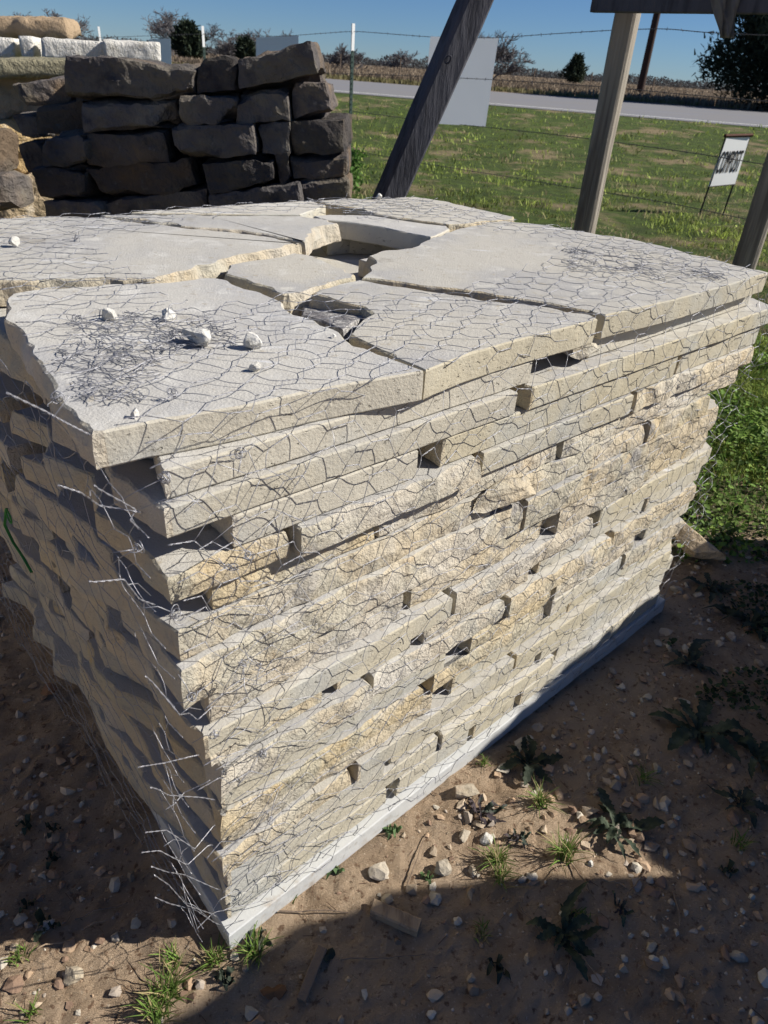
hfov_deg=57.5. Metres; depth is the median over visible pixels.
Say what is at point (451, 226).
stone slab
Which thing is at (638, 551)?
stone slab
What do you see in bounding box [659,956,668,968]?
rock
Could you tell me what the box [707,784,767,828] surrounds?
thistle rosette
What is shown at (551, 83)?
barbed wire
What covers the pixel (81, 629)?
stone slab
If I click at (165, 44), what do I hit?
blank sign
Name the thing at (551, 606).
stone slab
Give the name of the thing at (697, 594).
rock
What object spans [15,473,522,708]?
stone slab
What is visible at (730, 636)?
rock
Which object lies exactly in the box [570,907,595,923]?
grass tuft
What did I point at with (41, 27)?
stone block
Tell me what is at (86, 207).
stone block
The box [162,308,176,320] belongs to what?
pebble
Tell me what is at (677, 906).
dry stick
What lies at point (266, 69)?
stone block
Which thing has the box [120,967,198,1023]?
grass tuft
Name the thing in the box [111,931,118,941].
rock
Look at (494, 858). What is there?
grass tuft
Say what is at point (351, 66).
steel post
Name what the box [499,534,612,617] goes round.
stone slab
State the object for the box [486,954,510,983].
leafy weed
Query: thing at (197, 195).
stone block
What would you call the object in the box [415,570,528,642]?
stone slab
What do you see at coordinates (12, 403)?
stone slab
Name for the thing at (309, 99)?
stone block
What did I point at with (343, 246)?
stone slab
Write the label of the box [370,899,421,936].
wood offcut
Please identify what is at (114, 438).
stone slab
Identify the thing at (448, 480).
stone slab
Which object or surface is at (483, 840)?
rock
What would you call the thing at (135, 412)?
pebble
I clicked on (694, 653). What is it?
thistle rosette
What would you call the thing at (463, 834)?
rock
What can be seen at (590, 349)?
broken stone
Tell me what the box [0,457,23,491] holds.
stone slab
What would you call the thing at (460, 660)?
stone slab
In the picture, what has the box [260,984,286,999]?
fallen leaf
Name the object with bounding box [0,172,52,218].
stone block
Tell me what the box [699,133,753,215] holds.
compost sign
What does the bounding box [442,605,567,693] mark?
stone slab
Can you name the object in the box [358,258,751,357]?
stone slab
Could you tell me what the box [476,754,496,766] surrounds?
grass tuft
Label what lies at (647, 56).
utility pole
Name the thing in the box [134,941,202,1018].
grass tuft
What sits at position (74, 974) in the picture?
rock
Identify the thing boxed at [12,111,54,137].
stone block
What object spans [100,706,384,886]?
stone slab
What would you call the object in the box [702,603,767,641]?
thistle rosette
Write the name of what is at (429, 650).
stone slab
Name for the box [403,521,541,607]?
stone slab
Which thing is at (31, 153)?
stone block
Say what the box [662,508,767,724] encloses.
ground cover
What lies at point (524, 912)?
dry stick
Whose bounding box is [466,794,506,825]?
thistle rosette
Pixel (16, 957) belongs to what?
grass tuft
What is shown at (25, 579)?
stone slab
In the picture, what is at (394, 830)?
leafy weed
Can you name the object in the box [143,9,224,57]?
bare tree
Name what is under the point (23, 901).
leafy weed
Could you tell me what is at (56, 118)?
stone block
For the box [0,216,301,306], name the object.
stone slab
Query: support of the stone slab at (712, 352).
on the stone slab at (731, 363)
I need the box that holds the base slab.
[79,596,665,949]
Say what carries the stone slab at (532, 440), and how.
on the stone slab at (523, 465)
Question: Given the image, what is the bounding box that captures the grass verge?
[336,99,767,484]
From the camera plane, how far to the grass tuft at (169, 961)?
1.27 m
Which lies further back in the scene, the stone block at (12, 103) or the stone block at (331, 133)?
the stone block at (12, 103)
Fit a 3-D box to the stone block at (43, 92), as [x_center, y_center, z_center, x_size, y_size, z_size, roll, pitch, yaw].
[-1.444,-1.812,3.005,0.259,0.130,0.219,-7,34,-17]
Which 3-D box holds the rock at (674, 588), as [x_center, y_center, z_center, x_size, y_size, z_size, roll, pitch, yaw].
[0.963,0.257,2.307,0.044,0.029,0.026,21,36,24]
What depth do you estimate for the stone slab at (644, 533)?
1.92 m
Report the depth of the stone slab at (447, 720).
1.58 m
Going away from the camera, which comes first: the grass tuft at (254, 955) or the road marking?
the grass tuft at (254, 955)
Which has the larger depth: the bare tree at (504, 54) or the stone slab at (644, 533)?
the bare tree at (504, 54)
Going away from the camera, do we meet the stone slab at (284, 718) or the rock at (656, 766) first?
the stone slab at (284, 718)
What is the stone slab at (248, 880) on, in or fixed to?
on the stone slab at (208, 873)
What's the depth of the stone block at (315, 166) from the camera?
2.86 m
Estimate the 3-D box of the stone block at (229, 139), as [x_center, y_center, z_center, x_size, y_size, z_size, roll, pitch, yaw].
[-0.664,-1.556,2.908,0.355,0.152,0.381,4,33,0]
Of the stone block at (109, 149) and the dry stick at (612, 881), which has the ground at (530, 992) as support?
the dry stick at (612, 881)
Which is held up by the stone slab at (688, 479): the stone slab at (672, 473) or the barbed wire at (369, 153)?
the stone slab at (672, 473)
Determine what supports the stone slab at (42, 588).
on the stone slab at (56, 609)
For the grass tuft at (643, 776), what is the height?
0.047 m
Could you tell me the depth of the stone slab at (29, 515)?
1.43 m
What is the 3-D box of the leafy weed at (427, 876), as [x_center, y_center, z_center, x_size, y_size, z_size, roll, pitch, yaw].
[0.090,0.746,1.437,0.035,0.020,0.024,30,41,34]
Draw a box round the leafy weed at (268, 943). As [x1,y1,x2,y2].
[243,927,273,955]
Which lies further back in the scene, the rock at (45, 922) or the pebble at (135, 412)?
the rock at (45, 922)
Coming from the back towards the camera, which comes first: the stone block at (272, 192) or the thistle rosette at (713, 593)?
the stone block at (272, 192)
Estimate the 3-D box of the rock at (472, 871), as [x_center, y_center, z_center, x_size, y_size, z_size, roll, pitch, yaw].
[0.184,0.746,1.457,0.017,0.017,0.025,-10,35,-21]
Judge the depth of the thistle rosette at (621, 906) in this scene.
1.40 m
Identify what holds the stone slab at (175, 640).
on the stone slab at (198, 672)
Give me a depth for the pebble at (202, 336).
0.99 m
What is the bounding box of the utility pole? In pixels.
[636,14,659,92]
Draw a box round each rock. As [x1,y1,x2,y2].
[41,918,54,932]
[63,965,83,985]
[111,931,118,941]
[114,798,122,804]
[130,917,140,928]
[167,918,176,927]
[230,950,238,960]
[368,861,388,880]
[381,893,393,904]
[429,890,441,905]
[434,859,451,875]
[453,916,461,925]
[455,782,478,799]
[459,829,470,842]
[468,864,476,875]
[479,832,492,845]
[526,873,537,879]
[641,930,648,936]
[646,876,653,883]
[646,942,656,952]
[653,762,661,772]
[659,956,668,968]
[669,585,682,592]
[692,592,701,597]
[726,631,735,641]
[729,950,748,962]
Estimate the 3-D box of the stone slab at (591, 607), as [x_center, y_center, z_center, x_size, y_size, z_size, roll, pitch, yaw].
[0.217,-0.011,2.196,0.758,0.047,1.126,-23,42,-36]
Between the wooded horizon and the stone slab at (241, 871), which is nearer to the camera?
the stone slab at (241, 871)
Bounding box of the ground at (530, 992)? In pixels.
[0,54,767,1023]
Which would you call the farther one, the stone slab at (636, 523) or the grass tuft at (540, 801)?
the stone slab at (636, 523)
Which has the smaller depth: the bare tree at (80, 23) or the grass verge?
the grass verge
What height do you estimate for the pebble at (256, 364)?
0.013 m
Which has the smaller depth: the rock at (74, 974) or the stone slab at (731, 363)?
the rock at (74, 974)
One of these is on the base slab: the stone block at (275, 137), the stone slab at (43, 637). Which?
the stone slab at (43, 637)
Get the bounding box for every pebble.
[8,236,19,245]
[101,308,118,320]
[130,408,139,418]
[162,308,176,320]
[181,328,210,346]
[243,332,262,348]
[249,361,260,371]
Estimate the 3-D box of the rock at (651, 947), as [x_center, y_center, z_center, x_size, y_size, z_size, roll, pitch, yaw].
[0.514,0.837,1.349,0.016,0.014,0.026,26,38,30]
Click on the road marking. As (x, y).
(568, 109)
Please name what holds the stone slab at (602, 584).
on the stone slab at (591, 607)
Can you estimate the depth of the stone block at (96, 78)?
2.68 m
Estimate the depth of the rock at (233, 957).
1.28 m
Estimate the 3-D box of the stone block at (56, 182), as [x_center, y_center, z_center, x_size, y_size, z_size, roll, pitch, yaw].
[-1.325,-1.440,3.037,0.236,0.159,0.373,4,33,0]
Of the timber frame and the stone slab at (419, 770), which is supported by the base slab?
the stone slab at (419, 770)
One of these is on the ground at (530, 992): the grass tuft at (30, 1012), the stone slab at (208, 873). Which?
the grass tuft at (30, 1012)
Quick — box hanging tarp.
[711,0,739,37]
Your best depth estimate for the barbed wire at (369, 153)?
6.39 m
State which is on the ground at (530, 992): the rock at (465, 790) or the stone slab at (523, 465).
the rock at (465, 790)
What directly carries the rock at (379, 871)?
on the ground at (530, 992)
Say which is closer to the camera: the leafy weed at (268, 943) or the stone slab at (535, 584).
the leafy weed at (268, 943)
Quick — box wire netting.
[0,195,767,940]
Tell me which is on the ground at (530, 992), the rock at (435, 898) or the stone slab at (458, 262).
the rock at (435, 898)
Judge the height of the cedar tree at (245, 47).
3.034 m
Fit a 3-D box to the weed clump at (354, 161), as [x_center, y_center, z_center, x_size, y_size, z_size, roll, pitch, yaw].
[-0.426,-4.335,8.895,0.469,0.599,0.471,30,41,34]
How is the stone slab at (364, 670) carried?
on the stone slab at (429, 650)
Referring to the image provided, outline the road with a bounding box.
[325,79,767,127]
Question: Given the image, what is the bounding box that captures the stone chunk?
[675,522,725,560]
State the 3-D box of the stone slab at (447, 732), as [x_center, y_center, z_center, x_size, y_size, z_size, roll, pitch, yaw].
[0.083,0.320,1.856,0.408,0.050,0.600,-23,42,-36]
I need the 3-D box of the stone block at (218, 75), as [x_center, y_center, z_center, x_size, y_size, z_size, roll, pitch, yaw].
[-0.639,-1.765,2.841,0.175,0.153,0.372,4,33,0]
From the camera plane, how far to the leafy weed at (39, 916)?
1.31 m
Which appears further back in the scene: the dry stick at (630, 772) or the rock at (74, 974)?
the dry stick at (630, 772)
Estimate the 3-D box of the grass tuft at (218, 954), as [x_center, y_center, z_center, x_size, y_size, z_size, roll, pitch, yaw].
[-0.313,0.803,1.268,0.066,0.045,0.077,25,38,29]
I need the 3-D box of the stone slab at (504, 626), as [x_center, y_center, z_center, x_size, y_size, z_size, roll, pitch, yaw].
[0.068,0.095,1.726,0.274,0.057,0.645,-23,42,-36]
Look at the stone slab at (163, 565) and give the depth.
0.93 m
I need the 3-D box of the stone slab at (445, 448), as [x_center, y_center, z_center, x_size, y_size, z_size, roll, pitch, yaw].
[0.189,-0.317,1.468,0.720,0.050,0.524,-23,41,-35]
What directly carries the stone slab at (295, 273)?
on the stone slab at (10, 356)
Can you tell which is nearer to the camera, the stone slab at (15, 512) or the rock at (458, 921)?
the rock at (458, 921)
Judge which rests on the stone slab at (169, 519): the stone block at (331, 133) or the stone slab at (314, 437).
the stone slab at (314, 437)
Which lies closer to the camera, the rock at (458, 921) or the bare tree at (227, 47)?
the rock at (458, 921)
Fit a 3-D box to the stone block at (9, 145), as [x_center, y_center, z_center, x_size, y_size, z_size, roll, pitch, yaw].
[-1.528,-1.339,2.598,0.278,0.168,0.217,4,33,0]
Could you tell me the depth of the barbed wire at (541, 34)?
6.45 m
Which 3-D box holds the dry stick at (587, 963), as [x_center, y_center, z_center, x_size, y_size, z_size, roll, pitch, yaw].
[0.372,0.837,1.325,0.006,0.010,0.110,-15,37,-28]
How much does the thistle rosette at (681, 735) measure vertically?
0.053 m
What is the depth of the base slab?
1.48 m
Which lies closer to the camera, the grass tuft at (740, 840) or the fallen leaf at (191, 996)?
the fallen leaf at (191, 996)
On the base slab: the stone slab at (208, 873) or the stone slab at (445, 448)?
the stone slab at (208, 873)
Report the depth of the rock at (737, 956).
1.34 m
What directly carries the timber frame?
on the ground at (530, 992)
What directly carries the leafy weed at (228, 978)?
on the ground at (530, 992)
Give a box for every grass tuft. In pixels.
[1,941,37,968]
[3,989,45,1023]
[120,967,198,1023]
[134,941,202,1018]
[150,935,183,972]
[190,932,234,972]
[228,920,282,968]
[468,833,519,870]
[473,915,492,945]
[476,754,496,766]
[484,852,527,891]
[524,774,567,815]
[534,824,603,874]
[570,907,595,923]
[635,756,663,785]
[730,825,762,850]
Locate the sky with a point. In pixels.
(673, 57)
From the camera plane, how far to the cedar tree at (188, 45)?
62.22 m
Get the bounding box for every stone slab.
[0,57,65,79]
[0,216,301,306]
[0,307,49,404]
[0,360,517,537]
[0,371,42,422]
[0,421,46,470]
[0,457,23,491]
[0,478,58,541]
[0,493,69,592]
[0,505,94,645]
[1,492,55,567]
[2,580,89,704]
[4,278,422,469]
[5,540,78,635]
[9,563,80,653]
[10,403,289,604]
[12,516,71,586]
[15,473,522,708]
[19,564,78,642]
[20,453,489,660]
[23,565,64,616]
[47,537,452,758]
[65,541,402,722]
[67,578,321,766]
[70,585,372,796]
[71,599,444,808]
[77,651,350,876]
[78,636,431,847]
[87,637,423,838]
[89,696,437,904]
[98,726,385,918]
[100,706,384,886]
[101,214,340,254]
[131,201,325,217]
[145,361,532,498]
[202,527,373,608]
[209,450,417,546]
[224,253,355,316]
[280,455,480,557]
[309,247,767,410]
[309,280,596,399]
[314,215,449,249]
[316,197,513,231]
[321,239,398,255]
[332,640,410,689]
[345,654,513,781]
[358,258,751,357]
[360,599,504,695]
[362,221,767,338]
[373,444,555,536]
[386,730,468,795]
[387,656,534,763]
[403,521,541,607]
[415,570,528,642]
[416,356,677,466]
[421,607,543,692]
[434,653,553,748]
[442,516,592,614]
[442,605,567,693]
[456,592,549,653]
[468,697,514,738]
[471,393,633,474]
[487,423,644,508]
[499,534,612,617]
[507,542,670,669]
[514,586,659,704]
[516,399,717,530]
[531,499,644,572]
[535,554,672,660]
[542,464,645,533]
[542,557,621,615]
[550,535,634,599]
[551,572,664,660]
[556,368,737,458]
[566,536,672,612]
[587,442,711,525]
[604,482,695,549]
[619,517,683,569]
[630,345,753,412]
[635,502,689,538]
[641,394,709,441]
[642,466,701,510]
[644,431,707,480]
[674,326,759,373]
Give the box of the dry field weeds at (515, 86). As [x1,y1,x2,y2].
[171,52,767,110]
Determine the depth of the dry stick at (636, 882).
1.45 m
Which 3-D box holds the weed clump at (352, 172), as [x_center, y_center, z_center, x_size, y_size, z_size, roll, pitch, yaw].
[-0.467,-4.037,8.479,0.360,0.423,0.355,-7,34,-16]
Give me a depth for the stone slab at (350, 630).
1.10 m
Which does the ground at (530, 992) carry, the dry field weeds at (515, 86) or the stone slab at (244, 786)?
the dry field weeds at (515, 86)
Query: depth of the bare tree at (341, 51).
60.34 m
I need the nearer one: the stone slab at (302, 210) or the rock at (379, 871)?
the rock at (379, 871)
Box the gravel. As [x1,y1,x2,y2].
[0,451,767,1023]
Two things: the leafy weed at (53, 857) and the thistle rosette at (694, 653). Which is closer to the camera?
the leafy weed at (53, 857)
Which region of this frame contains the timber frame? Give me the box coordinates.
[573,0,767,269]
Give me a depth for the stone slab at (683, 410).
1.63 m
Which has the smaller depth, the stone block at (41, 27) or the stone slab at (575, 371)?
the stone slab at (575, 371)
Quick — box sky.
[0,0,761,86]
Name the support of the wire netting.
on the stone slab at (458, 262)
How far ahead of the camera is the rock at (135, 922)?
1.32 m
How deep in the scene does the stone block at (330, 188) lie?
2.87 m
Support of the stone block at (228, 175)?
on the stone block at (272, 192)
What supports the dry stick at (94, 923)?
on the ground at (530, 992)
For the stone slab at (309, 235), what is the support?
on the stone slab at (10, 356)
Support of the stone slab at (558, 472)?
on the stone slab at (558, 497)
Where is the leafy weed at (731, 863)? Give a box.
[718,859,738,878]
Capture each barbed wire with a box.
[74,28,767,38]
[329,73,767,102]
[353,111,763,164]
[363,151,745,219]
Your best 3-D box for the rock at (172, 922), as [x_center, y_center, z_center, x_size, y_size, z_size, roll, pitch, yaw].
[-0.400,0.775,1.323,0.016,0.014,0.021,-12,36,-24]
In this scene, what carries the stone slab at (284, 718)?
on the stone slab at (328, 708)
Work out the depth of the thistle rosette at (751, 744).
1.75 m
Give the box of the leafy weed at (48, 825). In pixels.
[45,822,60,838]
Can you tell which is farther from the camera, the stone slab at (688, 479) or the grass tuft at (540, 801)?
the stone slab at (688, 479)
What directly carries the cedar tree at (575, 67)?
on the ground at (530, 992)
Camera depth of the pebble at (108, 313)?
1.06 m
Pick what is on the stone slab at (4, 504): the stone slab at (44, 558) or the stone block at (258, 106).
the stone slab at (44, 558)
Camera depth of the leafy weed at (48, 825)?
1.47 m
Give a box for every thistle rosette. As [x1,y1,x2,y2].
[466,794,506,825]
[500,734,562,785]
[502,828,530,849]
[526,881,601,981]
[578,787,664,859]
[612,890,634,927]
[648,699,743,761]
[663,638,718,674]
[682,572,734,603]
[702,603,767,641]
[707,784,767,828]
[719,728,767,779]
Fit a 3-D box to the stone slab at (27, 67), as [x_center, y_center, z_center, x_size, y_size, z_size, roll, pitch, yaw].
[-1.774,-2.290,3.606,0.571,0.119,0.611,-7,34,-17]
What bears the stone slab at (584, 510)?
on the stone slab at (672, 473)
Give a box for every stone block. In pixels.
[0,15,81,38]
[0,37,21,57]
[0,77,49,119]
[0,117,59,173]
[0,128,18,172]
[0,170,33,210]
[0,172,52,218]
[12,75,75,105]
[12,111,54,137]
[18,36,41,56]
[19,138,50,172]
[31,163,104,198]
[36,99,91,133]
[41,37,103,57]
[42,129,92,167]
[43,194,115,217]
[64,54,200,100]
[82,96,182,132]
[85,156,205,196]
[87,128,181,167]
[102,39,160,60]
[104,182,209,214]
[172,120,262,157]
[179,92,241,124]
[197,55,245,94]
[202,151,277,193]
[208,178,304,206]
[236,87,293,123]
[238,41,325,89]
[258,119,294,154]
[275,149,294,184]
[290,113,352,154]
[290,144,350,178]
[292,81,337,118]
[300,172,353,200]
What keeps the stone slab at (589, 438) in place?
on the stone slab at (683, 410)
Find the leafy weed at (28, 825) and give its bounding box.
[15,813,31,835]
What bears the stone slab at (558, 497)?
on the stone slab at (687, 451)
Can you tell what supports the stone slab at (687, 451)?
on the stone slab at (672, 473)
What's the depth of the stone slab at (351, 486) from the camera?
0.96 m
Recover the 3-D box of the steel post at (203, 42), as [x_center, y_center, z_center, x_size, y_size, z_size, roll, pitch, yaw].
[-2.854,-6.731,11.274,0.043,1.806,0.044,4,33,0]
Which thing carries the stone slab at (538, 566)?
on the stone slab at (535, 584)
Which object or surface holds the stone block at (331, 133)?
on the stone block at (315, 166)
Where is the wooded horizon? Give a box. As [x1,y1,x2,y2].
[78,33,760,92]
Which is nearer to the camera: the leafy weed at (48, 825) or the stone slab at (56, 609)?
the leafy weed at (48, 825)
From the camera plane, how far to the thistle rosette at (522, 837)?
1.51 m
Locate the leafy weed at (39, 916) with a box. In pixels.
[32,908,60,942]
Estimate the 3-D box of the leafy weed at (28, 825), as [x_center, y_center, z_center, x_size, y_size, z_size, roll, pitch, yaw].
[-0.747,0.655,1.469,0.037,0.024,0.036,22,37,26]
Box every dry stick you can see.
[28,940,69,953]
[84,920,107,928]
[192,968,219,983]
[279,909,347,912]
[405,835,425,892]
[520,906,539,932]
[561,928,600,982]
[571,862,595,899]
[600,878,626,888]
[621,754,637,794]
[627,870,645,894]
[673,892,679,924]
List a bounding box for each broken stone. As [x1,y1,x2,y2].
[301,305,363,342]
[473,472,535,512]
[563,341,599,359]
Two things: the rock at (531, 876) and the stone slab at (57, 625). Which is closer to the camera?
the rock at (531, 876)
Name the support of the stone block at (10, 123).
on the stone block at (36, 208)
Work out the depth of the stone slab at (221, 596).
0.99 m
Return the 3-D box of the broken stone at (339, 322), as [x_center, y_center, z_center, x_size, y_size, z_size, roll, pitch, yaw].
[-0.093,-0.334,1.245,0.139,0.071,0.272,4,33,0]
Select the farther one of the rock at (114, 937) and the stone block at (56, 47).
the stone block at (56, 47)
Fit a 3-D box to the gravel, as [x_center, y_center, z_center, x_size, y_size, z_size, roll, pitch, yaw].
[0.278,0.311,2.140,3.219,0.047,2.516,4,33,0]
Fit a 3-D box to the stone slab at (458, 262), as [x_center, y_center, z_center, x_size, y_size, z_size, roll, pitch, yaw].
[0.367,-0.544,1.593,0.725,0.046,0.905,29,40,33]
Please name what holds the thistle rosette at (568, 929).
on the ground at (530, 992)
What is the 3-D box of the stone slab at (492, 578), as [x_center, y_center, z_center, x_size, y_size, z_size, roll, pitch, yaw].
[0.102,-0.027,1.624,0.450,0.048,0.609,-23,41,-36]
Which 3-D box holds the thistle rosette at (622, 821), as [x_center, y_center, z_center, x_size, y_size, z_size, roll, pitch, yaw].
[0.523,0.693,1.544,0.158,0.039,0.141,22,37,26]
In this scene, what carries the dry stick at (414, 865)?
on the ground at (530, 992)
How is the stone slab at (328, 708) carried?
on the stone slab at (244, 786)
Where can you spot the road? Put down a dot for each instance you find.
(685, 113)
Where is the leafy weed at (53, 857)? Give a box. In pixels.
[46,850,60,868]
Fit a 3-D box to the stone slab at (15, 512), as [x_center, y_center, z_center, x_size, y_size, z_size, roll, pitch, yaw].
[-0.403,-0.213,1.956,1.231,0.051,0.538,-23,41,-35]
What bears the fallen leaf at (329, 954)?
on the ground at (530, 992)
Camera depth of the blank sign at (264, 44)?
10.20 m
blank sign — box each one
[149,39,170,63]
[256,36,298,55]
[428,37,497,126]
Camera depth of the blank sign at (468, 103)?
7.08 m
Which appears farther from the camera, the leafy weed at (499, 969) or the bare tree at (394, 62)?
the bare tree at (394, 62)
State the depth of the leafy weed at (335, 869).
1.43 m
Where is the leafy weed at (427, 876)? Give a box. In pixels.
[417,870,433,884]
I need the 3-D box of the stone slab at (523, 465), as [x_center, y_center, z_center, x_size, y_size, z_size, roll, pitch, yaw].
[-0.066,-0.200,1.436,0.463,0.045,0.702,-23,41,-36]
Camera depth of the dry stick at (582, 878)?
1.45 m
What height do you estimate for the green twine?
0.111 m
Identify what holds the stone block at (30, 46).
on the stone slab at (27, 67)
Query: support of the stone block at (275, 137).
on the stone block at (228, 175)
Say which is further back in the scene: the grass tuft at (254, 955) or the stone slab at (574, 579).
the stone slab at (574, 579)
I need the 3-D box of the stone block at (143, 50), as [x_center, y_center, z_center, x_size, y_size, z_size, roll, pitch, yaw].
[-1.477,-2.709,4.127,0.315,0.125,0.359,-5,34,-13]
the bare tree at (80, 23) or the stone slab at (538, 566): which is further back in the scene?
the bare tree at (80, 23)
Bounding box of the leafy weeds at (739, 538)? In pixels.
[672,335,767,563]
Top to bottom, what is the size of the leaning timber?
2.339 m
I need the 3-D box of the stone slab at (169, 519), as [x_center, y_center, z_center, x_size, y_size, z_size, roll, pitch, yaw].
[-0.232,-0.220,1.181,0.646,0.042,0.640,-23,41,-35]
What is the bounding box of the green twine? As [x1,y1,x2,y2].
[3,508,32,572]
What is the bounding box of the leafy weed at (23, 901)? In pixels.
[19,898,35,912]
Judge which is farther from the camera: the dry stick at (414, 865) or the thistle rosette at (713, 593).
the thistle rosette at (713, 593)
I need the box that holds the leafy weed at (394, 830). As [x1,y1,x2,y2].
[383,823,401,839]
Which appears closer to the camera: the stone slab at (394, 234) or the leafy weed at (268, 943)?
the leafy weed at (268, 943)
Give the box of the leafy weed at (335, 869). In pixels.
[326,865,344,879]
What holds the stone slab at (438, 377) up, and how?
on the stone slab at (314, 437)
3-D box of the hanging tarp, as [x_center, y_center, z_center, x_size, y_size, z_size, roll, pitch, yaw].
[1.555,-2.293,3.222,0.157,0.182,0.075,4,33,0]
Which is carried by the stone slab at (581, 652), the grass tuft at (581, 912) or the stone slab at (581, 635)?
the stone slab at (581, 635)
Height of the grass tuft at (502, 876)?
0.054 m
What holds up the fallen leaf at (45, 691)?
on the ground at (530, 992)
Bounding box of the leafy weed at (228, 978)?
[214,966,235,991]
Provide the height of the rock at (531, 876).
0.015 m
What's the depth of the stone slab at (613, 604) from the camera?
1.90 m
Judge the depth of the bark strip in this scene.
1.26 m
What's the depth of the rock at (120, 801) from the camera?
1.53 m
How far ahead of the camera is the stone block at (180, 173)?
2.88 m
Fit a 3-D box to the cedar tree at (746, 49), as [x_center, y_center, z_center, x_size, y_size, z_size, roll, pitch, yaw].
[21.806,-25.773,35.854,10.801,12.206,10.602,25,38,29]
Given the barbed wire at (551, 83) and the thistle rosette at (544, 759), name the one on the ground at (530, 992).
the thistle rosette at (544, 759)
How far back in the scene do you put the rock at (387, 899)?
1.39 m
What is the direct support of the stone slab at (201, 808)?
on the stone slab at (300, 809)
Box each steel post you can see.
[201,26,205,59]
[349,23,354,113]
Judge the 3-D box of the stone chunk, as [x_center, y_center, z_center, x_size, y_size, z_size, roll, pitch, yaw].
[1.094,0.110,2.415,0.128,0.107,0.182,-20,40,-33]
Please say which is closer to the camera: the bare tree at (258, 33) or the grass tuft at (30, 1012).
the grass tuft at (30, 1012)
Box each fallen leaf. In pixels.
[40,683,57,695]
[180,991,195,1003]
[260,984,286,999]
[323,947,334,962]
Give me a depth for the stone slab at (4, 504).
1.77 m
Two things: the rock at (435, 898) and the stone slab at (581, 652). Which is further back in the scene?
the stone slab at (581, 652)
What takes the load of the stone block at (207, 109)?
on the stone block at (229, 139)
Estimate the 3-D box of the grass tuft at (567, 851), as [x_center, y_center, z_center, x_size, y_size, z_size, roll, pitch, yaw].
[0.384,0.713,1.461,0.140,0.078,0.110,4,33,0]
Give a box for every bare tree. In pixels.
[44,9,94,39]
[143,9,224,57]
[211,29,255,55]
[237,28,293,52]
[329,42,364,69]
[381,49,419,68]
[479,30,534,78]
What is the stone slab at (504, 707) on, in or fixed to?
on the base slab
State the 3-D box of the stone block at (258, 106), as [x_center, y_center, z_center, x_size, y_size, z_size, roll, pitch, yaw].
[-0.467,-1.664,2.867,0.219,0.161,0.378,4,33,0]
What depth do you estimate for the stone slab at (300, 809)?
1.27 m
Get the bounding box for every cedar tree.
[167,16,209,58]
[233,34,255,58]
[557,52,589,83]
[691,14,767,109]
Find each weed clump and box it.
[350,146,372,193]
[350,166,359,196]
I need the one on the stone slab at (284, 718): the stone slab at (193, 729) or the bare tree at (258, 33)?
the stone slab at (193, 729)
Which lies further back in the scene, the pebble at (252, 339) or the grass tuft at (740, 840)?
the grass tuft at (740, 840)
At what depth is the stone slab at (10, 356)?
1.10 m
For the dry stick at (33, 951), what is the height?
0.013 m
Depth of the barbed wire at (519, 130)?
5.78 m
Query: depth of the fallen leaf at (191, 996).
1.23 m
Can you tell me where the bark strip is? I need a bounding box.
[297,945,326,1003]
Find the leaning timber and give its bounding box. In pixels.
[371,0,493,198]
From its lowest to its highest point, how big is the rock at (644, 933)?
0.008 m
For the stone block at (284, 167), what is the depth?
2.83 m
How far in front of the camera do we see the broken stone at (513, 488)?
1.25 m
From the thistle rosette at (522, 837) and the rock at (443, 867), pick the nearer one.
the rock at (443, 867)
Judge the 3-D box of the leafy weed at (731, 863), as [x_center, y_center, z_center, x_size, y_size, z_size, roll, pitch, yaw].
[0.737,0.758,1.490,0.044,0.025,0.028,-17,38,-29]
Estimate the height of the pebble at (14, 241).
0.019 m
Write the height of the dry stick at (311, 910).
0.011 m
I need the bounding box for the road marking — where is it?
[334,90,765,125]
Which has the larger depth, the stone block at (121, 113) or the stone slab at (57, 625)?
the stone block at (121, 113)
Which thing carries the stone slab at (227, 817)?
on the stone slab at (201, 808)
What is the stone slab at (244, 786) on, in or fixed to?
on the stone slab at (227, 817)
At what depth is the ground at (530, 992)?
1.49 m
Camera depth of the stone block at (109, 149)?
2.83 m
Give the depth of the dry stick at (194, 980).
1.25 m
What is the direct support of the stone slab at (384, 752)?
on the stone slab at (447, 720)
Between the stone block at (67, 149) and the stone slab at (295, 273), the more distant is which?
the stone block at (67, 149)
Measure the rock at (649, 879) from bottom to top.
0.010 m

